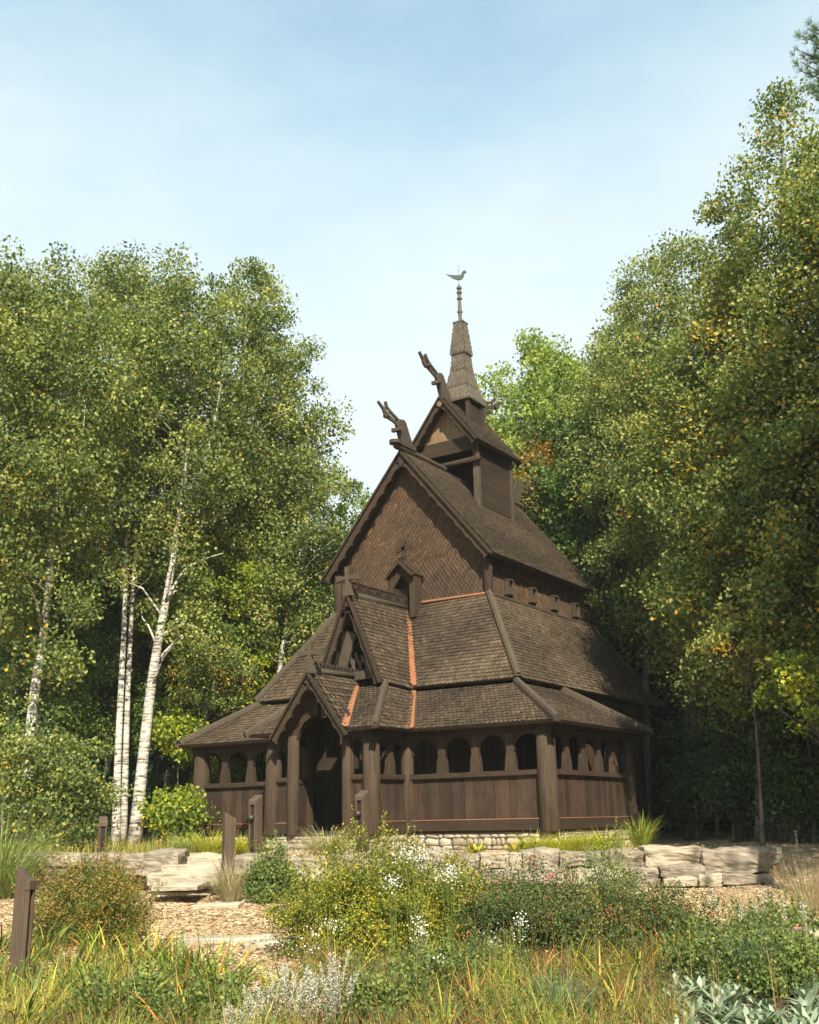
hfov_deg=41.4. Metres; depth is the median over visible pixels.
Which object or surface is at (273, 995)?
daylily
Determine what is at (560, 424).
forest tree
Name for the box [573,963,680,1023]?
daylily
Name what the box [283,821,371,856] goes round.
grass mound
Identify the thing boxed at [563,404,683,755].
forest tree
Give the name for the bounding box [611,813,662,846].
grass tuft
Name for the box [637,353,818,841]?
birch tree
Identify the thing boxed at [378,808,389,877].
tall shoot
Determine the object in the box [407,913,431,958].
white aster
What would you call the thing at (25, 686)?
tall shrub
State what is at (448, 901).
white aster
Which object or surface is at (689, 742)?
shaded shrub
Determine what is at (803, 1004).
lambs ear
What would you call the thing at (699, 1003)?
lambs ear
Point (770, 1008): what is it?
lambs ear
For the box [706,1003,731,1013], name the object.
lambs ear
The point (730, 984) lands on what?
lambs ear
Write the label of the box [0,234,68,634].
birch tree
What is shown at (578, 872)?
wall stone
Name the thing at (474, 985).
daylily
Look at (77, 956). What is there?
daylily
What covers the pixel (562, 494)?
maple tree
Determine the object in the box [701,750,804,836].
shaded shrub
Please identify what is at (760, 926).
perennial
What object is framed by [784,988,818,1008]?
lambs ear
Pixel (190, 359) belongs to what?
birch tree
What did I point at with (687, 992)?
lambs ear
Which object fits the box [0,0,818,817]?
sky
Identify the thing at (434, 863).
tall shoot
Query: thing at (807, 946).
perennial
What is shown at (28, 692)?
forest tree
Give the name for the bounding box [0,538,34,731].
forest tree
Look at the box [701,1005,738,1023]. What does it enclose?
lambs ear
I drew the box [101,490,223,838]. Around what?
forest tree
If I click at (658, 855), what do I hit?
wall stone
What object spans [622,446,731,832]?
forest tree
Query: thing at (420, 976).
dry stalks
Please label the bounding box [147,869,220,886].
stone step
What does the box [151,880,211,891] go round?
stone step
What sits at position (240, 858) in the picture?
wall stone
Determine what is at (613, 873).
shrub
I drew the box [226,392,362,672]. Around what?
birch tree
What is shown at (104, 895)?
shrub
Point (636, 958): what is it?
daylily
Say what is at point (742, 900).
dry grass
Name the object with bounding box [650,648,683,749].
sapling
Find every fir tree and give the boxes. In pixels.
[33,633,112,841]
[94,608,186,839]
[128,624,194,848]
[167,676,217,818]
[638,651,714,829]
[658,648,753,834]
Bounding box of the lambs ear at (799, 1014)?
[786,1006,818,1019]
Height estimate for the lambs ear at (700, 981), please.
0.172 m
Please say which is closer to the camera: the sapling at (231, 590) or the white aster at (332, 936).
the white aster at (332, 936)
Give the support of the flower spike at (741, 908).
on the ground at (666, 839)
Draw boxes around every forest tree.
[0,516,83,843]
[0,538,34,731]
[50,498,172,781]
[93,726,186,809]
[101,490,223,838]
[138,521,240,785]
[219,616,284,780]
[494,412,672,748]
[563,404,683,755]
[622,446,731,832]
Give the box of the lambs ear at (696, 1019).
[683,1013,700,1023]
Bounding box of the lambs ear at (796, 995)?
[791,986,818,1003]
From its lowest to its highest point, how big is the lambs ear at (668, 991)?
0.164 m
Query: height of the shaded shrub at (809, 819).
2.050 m
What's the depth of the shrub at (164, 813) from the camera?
28.31 m
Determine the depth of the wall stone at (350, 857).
21.22 m
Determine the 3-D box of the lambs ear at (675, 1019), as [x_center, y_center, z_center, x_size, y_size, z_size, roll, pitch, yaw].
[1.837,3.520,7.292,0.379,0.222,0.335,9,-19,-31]
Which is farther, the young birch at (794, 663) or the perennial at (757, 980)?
the young birch at (794, 663)
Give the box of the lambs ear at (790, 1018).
[783,1010,812,1022]
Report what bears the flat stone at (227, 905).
on the ground at (666, 839)
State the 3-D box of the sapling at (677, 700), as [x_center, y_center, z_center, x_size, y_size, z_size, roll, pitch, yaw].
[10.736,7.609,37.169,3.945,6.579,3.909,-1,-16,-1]
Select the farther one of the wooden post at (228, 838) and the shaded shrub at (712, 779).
the shaded shrub at (712, 779)
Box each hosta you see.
[463,842,490,852]
[502,842,526,851]
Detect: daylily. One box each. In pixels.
[0,912,82,963]
[0,916,41,953]
[0,934,66,973]
[0,945,42,981]
[0,952,68,1000]
[0,954,120,1016]
[0,955,93,1023]
[26,923,136,986]
[40,945,142,1003]
[40,960,179,1023]
[50,917,140,962]
[77,926,168,969]
[79,941,202,993]
[102,913,202,966]
[110,930,244,1002]
[118,959,245,1023]
[122,928,223,979]
[141,923,249,983]
[162,935,282,997]
[212,975,306,1022]
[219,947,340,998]
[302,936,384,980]
[365,932,437,970]
[374,969,501,1023]
[389,961,459,1012]
[424,947,508,995]
[433,954,518,1018]
[461,932,545,974]
[462,985,574,1023]
[477,944,586,990]
[498,961,604,1020]
[518,927,615,978]
[531,984,647,1023]
[556,942,660,994]
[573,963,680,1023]
[598,932,677,981]
[625,924,699,967]
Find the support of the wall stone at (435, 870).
on the ground at (666, 839)
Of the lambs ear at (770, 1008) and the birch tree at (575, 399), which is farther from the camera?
the birch tree at (575, 399)
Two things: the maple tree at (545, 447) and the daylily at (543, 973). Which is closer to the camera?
the daylily at (543, 973)
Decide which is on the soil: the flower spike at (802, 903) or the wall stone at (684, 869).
the flower spike at (802, 903)
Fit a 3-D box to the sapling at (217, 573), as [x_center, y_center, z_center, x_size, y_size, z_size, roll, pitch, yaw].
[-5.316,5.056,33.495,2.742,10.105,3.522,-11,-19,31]
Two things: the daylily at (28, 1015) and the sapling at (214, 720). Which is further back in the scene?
the sapling at (214, 720)
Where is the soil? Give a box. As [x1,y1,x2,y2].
[2,960,818,1023]
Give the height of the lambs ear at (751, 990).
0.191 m
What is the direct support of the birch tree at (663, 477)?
on the ground at (666, 839)
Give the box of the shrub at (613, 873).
[568,817,646,917]
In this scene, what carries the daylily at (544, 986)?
on the soil
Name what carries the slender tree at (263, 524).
on the ground at (666, 839)
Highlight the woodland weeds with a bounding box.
[2,824,817,854]
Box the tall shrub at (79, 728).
[35,687,122,788]
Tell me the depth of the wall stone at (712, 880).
20.06 m
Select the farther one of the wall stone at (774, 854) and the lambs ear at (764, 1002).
the wall stone at (774, 854)
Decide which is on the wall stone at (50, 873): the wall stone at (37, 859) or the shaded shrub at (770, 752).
the wall stone at (37, 859)
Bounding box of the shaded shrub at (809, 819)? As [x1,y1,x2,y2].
[773,760,818,838]
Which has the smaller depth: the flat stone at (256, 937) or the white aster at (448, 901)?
the white aster at (448, 901)
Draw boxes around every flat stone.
[147,888,216,895]
[182,934,276,946]
[191,901,243,908]
[242,937,294,949]
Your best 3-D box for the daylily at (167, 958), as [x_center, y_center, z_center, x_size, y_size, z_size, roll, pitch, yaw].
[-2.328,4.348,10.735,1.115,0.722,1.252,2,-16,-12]
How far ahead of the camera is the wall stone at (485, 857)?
20.52 m
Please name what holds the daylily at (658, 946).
on the soil
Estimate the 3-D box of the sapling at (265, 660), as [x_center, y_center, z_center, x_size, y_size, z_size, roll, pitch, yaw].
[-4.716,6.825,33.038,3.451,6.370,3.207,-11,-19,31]
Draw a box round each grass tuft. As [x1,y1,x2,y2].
[189,849,255,901]
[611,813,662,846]
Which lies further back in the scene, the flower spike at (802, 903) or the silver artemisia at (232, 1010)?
the flower spike at (802, 903)
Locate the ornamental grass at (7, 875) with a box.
[0,791,103,898]
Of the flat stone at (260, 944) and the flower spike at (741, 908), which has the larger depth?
the flat stone at (260, 944)
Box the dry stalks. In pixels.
[0,897,818,1023]
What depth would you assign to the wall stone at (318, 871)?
20.59 m
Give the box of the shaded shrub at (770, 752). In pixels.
[741,678,818,844]
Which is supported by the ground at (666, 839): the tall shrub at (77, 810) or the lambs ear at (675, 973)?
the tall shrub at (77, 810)
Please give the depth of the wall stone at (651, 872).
20.21 m
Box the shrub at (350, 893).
[253,804,501,965]
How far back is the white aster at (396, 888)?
11.29 m
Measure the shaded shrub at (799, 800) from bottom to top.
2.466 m
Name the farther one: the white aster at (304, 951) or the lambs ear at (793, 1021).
the white aster at (304, 951)
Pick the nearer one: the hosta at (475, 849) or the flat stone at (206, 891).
the flat stone at (206, 891)
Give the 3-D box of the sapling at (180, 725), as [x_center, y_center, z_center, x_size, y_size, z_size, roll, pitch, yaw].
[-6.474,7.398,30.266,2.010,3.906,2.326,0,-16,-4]
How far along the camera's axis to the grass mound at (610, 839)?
21.92 m
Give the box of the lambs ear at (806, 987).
[789,978,818,1000]
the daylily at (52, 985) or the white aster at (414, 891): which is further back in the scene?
the white aster at (414, 891)
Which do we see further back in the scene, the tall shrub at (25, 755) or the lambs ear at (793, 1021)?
the tall shrub at (25, 755)
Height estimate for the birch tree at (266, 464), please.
18.124 m
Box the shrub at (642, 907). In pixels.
[509,863,768,961]
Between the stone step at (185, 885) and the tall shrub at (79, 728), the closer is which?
the stone step at (185, 885)
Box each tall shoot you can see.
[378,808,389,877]
[381,829,400,943]
[427,847,449,918]
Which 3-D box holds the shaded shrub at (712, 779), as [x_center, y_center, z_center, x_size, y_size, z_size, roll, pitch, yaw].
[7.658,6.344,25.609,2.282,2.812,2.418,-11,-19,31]
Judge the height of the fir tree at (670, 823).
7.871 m
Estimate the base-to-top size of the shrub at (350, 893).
1.658 m
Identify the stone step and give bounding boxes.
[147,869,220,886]
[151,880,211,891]
[161,861,220,871]
[187,852,237,861]
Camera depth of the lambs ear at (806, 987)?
8.96 m
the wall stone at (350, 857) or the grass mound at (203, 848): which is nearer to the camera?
the wall stone at (350, 857)
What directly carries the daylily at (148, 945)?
on the ground at (666, 839)
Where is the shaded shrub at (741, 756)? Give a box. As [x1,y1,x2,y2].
[699,667,818,841]
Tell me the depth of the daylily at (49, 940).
12.12 m
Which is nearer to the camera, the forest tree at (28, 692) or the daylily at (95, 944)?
the daylily at (95, 944)
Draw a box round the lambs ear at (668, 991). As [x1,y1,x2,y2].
[660,988,685,998]
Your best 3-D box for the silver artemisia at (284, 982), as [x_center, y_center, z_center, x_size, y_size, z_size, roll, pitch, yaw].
[-0.912,3.652,8.106,0.324,0.564,0.368,0,-16,-3]
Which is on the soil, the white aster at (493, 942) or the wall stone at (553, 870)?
the white aster at (493, 942)
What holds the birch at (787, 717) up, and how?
on the ground at (666, 839)
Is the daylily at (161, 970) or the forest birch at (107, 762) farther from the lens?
the forest birch at (107, 762)
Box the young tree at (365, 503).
[325,487,374,609]
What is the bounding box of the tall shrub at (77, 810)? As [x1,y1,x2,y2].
[15,734,136,852]
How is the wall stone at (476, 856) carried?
on the wall stone at (502, 873)
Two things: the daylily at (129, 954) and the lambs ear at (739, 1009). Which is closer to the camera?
the lambs ear at (739, 1009)
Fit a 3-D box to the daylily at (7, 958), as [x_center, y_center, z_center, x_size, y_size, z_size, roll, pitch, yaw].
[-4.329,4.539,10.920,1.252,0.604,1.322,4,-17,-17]
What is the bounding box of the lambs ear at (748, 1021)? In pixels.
[734,1014,758,1023]
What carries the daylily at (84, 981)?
on the soil
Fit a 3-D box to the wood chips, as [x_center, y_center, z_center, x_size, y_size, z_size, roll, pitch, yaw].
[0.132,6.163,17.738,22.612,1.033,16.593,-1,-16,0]
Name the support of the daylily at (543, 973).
on the soil
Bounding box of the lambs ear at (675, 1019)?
[662,1014,680,1023]
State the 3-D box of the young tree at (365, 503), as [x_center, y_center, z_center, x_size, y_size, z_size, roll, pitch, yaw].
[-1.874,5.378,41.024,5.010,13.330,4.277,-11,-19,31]
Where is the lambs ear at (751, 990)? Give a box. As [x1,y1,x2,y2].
[742,974,766,992]
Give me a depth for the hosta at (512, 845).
21.61 m
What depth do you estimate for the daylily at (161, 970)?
9.68 m
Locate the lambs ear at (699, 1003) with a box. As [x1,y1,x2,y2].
[680,995,710,1017]
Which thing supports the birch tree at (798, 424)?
on the ground at (666, 839)
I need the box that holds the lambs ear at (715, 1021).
[705,1014,732,1023]
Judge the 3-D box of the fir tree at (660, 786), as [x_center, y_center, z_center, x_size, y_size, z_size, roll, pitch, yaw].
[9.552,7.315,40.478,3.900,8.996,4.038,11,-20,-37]
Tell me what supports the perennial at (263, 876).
on the ground at (666, 839)
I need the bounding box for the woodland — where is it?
[0,708,223,829]
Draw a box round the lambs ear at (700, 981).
[684,975,711,997]
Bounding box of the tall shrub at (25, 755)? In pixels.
[0,686,116,841]
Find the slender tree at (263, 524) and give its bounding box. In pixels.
[199,429,331,673]
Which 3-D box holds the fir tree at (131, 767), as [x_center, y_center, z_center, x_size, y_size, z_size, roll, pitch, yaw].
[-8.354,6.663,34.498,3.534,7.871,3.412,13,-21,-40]
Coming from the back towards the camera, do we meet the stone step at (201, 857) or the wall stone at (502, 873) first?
the stone step at (201, 857)
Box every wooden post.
[8,867,36,986]
[97,816,107,851]
[221,812,235,896]
[248,795,262,853]
[355,790,368,851]
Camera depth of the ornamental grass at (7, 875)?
20.65 m
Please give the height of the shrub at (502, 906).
1.202 m
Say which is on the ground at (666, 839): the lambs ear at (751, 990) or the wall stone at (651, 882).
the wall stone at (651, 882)
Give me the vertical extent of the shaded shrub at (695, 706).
5.553 m
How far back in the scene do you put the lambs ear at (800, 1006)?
8.45 m
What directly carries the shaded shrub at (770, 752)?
on the ground at (666, 839)
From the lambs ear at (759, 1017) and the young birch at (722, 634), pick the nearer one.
the lambs ear at (759, 1017)
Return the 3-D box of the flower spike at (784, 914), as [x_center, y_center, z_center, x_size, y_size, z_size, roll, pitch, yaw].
[4.057,4.474,11.700,0.080,0.555,0.083,-11,-19,31]
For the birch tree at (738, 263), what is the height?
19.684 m
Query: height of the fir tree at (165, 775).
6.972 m
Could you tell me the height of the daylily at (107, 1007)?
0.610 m
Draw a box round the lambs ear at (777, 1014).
[745,1006,790,1023]
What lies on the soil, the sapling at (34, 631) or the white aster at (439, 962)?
the white aster at (439, 962)
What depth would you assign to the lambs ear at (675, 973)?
9.54 m
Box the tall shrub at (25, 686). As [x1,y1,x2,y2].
[0,622,64,797]
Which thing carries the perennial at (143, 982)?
on the soil
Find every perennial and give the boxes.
[52,953,190,1023]
[159,953,279,1023]
[241,827,303,902]
[318,940,436,1023]
[393,917,530,1000]
[634,907,787,994]
[690,898,818,946]
[697,897,818,1003]
[733,901,818,997]
[736,887,818,935]
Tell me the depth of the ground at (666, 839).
17.95 m
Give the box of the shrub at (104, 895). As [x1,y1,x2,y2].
[0,839,167,945]
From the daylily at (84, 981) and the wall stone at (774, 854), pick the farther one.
the wall stone at (774, 854)
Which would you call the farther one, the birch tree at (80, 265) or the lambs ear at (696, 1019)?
the birch tree at (80, 265)
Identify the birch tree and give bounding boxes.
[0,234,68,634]
[0,241,155,847]
[0,258,116,843]
[37,254,164,842]
[46,239,205,847]
[80,243,239,767]
[92,241,279,848]
[149,256,327,783]
[175,307,330,840]
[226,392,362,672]
[541,290,673,668]
[552,245,711,825]
[585,228,745,840]
[613,272,804,840]
[630,76,818,842]
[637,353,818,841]
[709,154,818,709]
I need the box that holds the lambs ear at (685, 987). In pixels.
[660,974,700,997]
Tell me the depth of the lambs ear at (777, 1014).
7.94 m
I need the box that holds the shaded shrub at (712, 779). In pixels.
[688,724,766,842]
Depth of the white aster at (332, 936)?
10.83 m
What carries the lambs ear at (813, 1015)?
on the soil
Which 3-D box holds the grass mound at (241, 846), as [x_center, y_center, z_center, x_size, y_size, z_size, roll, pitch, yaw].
[-3.712,7.243,23.542,2.056,0.902,1.964,-11,-19,31]
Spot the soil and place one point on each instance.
(757, 999)
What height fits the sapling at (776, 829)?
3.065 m
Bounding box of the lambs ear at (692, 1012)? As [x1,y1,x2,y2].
[681,1005,702,1019]
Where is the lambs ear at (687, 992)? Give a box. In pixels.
[677,987,690,998]
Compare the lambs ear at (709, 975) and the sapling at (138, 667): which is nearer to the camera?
the lambs ear at (709, 975)
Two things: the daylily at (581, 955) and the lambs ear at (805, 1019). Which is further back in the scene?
the daylily at (581, 955)
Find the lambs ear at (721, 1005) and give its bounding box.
[703,1001,724,1019]
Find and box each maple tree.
[475,326,608,633]
[495,330,634,516]
[513,426,599,591]
[522,393,657,658]
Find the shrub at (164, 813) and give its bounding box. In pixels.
[135,783,220,848]
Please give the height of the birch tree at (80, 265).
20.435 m
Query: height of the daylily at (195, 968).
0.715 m
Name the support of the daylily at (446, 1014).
on the soil
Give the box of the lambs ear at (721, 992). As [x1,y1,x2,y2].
[692,985,736,1007]
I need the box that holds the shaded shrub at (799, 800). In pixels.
[737,733,818,843]
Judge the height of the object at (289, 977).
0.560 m
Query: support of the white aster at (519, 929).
on the soil
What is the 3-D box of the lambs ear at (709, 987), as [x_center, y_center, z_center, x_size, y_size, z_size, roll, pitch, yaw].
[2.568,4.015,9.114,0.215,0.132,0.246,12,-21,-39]
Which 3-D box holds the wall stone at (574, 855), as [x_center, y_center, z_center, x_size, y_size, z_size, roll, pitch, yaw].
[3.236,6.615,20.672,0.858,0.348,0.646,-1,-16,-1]
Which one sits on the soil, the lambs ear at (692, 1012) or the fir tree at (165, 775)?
the lambs ear at (692, 1012)
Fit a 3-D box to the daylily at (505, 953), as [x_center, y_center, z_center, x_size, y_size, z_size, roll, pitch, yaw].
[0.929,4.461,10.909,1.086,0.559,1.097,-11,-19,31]
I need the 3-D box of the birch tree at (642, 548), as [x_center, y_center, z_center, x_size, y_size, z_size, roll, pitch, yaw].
[8.296,-0.005,32.117,5.974,18.653,5.276,-11,-19,31]
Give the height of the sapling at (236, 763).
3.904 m
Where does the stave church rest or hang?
on the ground at (666, 839)
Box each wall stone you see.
[8,852,46,866]
[24,866,71,881]
[39,852,88,867]
[77,851,126,868]
[119,847,189,875]
[220,853,271,874]
[284,855,330,869]
[297,869,332,884]
[330,852,419,877]
[408,867,456,886]
[421,847,453,867]
[453,853,479,869]
[456,868,518,884]
[478,851,522,869]
[518,867,556,883]
[519,846,559,868]
[555,865,622,886]
[559,850,602,867]
[601,848,644,866]
[615,878,660,887]
[621,866,658,878]
[638,844,700,866]
[658,862,705,877]
[662,875,697,886]
[696,872,722,887]
[699,846,769,873]
[722,871,776,884]
[759,845,781,864]
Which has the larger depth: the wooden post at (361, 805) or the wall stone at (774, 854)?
the wooden post at (361, 805)
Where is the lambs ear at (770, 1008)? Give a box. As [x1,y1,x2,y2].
[760,1004,791,1018]
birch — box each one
[27,500,128,740]
[47,481,191,814]
[683,601,798,845]
[701,608,817,842]
[752,649,818,742]
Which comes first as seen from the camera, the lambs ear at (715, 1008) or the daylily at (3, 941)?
the lambs ear at (715, 1008)
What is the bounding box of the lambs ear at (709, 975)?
[699,972,719,985]
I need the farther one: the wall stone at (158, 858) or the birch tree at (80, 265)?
the birch tree at (80, 265)
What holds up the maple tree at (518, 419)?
on the ground at (666, 839)
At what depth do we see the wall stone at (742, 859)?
20.18 m
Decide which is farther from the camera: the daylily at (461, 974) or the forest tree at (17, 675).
the forest tree at (17, 675)
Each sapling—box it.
[0,522,84,840]
[9,585,120,842]
[33,531,159,636]
[62,623,144,838]
[105,573,188,827]
[123,667,195,837]
[133,535,287,721]
[139,706,209,825]
[158,615,267,725]
[179,711,266,791]
[184,715,221,778]
[192,516,281,782]
[199,634,287,714]
[226,518,333,665]
[262,456,370,618]
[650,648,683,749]
[658,678,731,825]
[663,750,753,838]
[725,747,816,838]
[799,736,818,771]
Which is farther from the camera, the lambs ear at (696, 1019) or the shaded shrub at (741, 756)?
the shaded shrub at (741, 756)
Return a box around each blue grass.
[509,965,608,1023]
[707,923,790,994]
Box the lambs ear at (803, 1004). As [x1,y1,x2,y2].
[795,997,814,1009]
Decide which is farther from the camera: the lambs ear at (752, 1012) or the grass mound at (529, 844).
the grass mound at (529, 844)
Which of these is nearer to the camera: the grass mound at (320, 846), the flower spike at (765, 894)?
the flower spike at (765, 894)
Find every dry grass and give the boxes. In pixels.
[714,878,787,926]
[763,854,818,918]
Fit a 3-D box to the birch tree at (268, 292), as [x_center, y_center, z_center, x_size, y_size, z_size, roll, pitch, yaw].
[-5.246,0.671,34.293,5.618,19.005,4.872,-11,-19,31]
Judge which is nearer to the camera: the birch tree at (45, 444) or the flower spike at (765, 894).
the flower spike at (765, 894)
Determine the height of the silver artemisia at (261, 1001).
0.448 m
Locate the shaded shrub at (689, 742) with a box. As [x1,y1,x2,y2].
[654,680,747,839]
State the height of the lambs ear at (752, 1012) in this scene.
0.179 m
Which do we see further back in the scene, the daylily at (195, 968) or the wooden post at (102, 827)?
the wooden post at (102, 827)
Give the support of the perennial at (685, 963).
on the soil
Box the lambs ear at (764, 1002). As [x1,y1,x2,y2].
[743,996,773,1013]
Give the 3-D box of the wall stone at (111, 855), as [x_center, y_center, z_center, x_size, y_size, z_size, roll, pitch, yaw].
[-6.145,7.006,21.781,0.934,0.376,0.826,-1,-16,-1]
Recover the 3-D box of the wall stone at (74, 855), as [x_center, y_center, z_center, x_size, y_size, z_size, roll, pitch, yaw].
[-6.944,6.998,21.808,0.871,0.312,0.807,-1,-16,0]
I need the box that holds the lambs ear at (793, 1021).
[782,1014,807,1023]
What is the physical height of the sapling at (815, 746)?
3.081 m
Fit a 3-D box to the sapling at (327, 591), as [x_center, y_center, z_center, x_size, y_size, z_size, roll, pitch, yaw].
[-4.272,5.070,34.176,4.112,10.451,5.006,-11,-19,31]
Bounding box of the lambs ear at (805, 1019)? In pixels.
[798,1011,818,1023]
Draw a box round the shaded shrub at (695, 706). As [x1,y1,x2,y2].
[665,620,766,738]
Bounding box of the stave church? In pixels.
[174,265,663,851]
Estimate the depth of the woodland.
61.30 m
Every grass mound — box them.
[159,827,215,852]
[175,827,242,853]
[210,828,275,854]
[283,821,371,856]
[506,829,563,850]
[529,831,594,850]
[556,831,616,850]
[579,826,634,850]
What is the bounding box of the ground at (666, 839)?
[0,819,818,1015]
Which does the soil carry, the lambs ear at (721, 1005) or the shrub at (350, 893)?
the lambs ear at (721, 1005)
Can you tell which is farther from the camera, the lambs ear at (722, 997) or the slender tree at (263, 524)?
the slender tree at (263, 524)
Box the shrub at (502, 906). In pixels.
[423,842,630,960]
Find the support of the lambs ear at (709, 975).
on the soil
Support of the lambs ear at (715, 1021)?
on the soil
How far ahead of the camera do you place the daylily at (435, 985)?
9.14 m
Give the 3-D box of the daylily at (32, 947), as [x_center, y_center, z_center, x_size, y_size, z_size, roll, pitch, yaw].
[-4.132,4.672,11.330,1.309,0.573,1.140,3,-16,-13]
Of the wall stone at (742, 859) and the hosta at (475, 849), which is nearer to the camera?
the wall stone at (742, 859)
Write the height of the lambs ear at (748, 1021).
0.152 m
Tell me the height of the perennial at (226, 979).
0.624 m
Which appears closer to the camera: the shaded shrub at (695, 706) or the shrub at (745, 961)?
the shrub at (745, 961)
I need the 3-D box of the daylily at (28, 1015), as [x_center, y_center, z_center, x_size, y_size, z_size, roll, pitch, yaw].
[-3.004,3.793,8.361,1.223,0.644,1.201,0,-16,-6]
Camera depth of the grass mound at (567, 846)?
21.56 m
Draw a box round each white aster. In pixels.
[282,925,324,979]
[314,907,347,967]
[379,871,406,959]
[392,835,441,960]
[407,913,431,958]
[426,950,460,998]
[432,859,463,949]
[483,919,505,962]
[506,912,530,971]
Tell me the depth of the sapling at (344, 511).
37.07 m
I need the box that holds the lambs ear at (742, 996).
[728,983,755,1001]
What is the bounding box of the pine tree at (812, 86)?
[790,15,818,111]
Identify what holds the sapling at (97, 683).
on the ground at (666, 839)
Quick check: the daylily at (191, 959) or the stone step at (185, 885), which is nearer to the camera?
the daylily at (191, 959)
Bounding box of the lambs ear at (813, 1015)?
[789,1006,817,1021]
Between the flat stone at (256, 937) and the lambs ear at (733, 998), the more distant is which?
the flat stone at (256, 937)
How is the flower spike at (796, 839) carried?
on the ground at (666, 839)
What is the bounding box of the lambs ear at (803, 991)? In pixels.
[791,984,818,1002]
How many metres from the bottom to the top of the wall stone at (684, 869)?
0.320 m
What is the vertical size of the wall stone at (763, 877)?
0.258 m
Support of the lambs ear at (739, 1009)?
on the soil
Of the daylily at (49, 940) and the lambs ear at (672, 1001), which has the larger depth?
the daylily at (49, 940)
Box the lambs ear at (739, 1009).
[718,1001,750,1023]
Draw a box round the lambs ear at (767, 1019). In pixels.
[749,1012,781,1023]
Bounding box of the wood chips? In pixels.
[0,839,818,998]
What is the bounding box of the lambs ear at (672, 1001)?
[663,993,682,1012]
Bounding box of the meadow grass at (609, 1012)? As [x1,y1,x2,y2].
[0,920,816,1023]
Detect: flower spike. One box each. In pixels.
[709,888,716,928]
[738,905,745,922]
[752,902,760,918]
[761,888,769,912]
[779,900,787,928]
[794,831,799,866]
[799,902,808,935]
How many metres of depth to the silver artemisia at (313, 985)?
8.29 m
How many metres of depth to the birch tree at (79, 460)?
29.05 m
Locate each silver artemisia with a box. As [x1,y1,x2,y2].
[222,997,256,1023]
[240,980,280,1023]
[265,961,309,1020]
[290,961,336,1023]
[311,948,359,1023]
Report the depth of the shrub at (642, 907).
11.45 m
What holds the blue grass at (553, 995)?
on the soil
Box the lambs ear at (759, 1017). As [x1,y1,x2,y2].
[736,1010,773,1023]
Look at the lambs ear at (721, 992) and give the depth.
8.74 m
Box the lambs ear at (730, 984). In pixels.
[720,979,746,988]
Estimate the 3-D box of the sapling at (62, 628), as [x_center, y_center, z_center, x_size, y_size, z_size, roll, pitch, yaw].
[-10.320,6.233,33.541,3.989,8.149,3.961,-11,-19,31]
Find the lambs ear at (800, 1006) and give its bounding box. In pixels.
[786,1000,816,1010]
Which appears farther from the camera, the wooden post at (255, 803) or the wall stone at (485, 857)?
the wooden post at (255, 803)
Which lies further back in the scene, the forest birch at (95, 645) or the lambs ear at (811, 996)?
the forest birch at (95, 645)
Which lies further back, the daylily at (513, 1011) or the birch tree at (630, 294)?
the birch tree at (630, 294)
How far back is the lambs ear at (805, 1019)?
7.69 m
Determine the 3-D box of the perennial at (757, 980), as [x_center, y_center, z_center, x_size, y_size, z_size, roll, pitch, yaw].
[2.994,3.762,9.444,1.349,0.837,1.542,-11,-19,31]
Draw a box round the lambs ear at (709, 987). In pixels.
[705,980,725,994]
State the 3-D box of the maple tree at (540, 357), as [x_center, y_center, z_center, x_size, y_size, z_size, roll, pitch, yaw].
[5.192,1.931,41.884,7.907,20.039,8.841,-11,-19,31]
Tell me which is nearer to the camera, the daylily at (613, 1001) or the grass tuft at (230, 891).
the daylily at (613, 1001)
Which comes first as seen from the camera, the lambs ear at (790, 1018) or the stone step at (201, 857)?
the lambs ear at (790, 1018)
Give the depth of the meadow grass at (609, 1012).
8.69 m
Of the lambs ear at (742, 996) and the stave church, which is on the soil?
the lambs ear at (742, 996)
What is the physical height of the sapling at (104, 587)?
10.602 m
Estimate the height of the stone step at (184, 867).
0.242 m
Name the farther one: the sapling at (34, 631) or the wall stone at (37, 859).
the sapling at (34, 631)
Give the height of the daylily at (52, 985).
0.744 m
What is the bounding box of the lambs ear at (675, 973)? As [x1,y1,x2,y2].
[672,969,692,984]
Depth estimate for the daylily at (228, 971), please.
9.73 m
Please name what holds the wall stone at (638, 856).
on the wall stone at (651, 872)
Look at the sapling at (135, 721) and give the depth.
32.21 m
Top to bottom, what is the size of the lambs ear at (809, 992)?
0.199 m
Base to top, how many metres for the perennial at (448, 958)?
0.642 m
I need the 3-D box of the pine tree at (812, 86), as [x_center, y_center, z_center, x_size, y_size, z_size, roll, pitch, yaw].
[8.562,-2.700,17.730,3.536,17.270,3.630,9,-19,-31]
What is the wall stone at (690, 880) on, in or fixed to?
on the ground at (666, 839)
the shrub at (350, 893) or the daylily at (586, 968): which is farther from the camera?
the shrub at (350, 893)
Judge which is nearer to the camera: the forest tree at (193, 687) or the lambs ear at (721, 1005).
the lambs ear at (721, 1005)
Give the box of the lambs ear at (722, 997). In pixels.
[702,991,732,1011]
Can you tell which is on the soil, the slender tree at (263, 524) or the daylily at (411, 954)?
the daylily at (411, 954)
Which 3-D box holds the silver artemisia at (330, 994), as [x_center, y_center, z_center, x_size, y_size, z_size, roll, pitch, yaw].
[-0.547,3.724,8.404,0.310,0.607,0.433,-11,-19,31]
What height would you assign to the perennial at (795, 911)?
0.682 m
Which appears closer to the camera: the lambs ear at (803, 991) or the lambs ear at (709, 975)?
the lambs ear at (803, 991)
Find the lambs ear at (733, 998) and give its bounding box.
[706,981,743,1004]
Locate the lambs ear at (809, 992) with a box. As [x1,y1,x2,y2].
[783,988,818,1006]
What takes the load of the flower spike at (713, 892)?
on the ground at (666, 839)
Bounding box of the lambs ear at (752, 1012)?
[732,1004,756,1022]
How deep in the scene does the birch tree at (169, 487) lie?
37.90 m

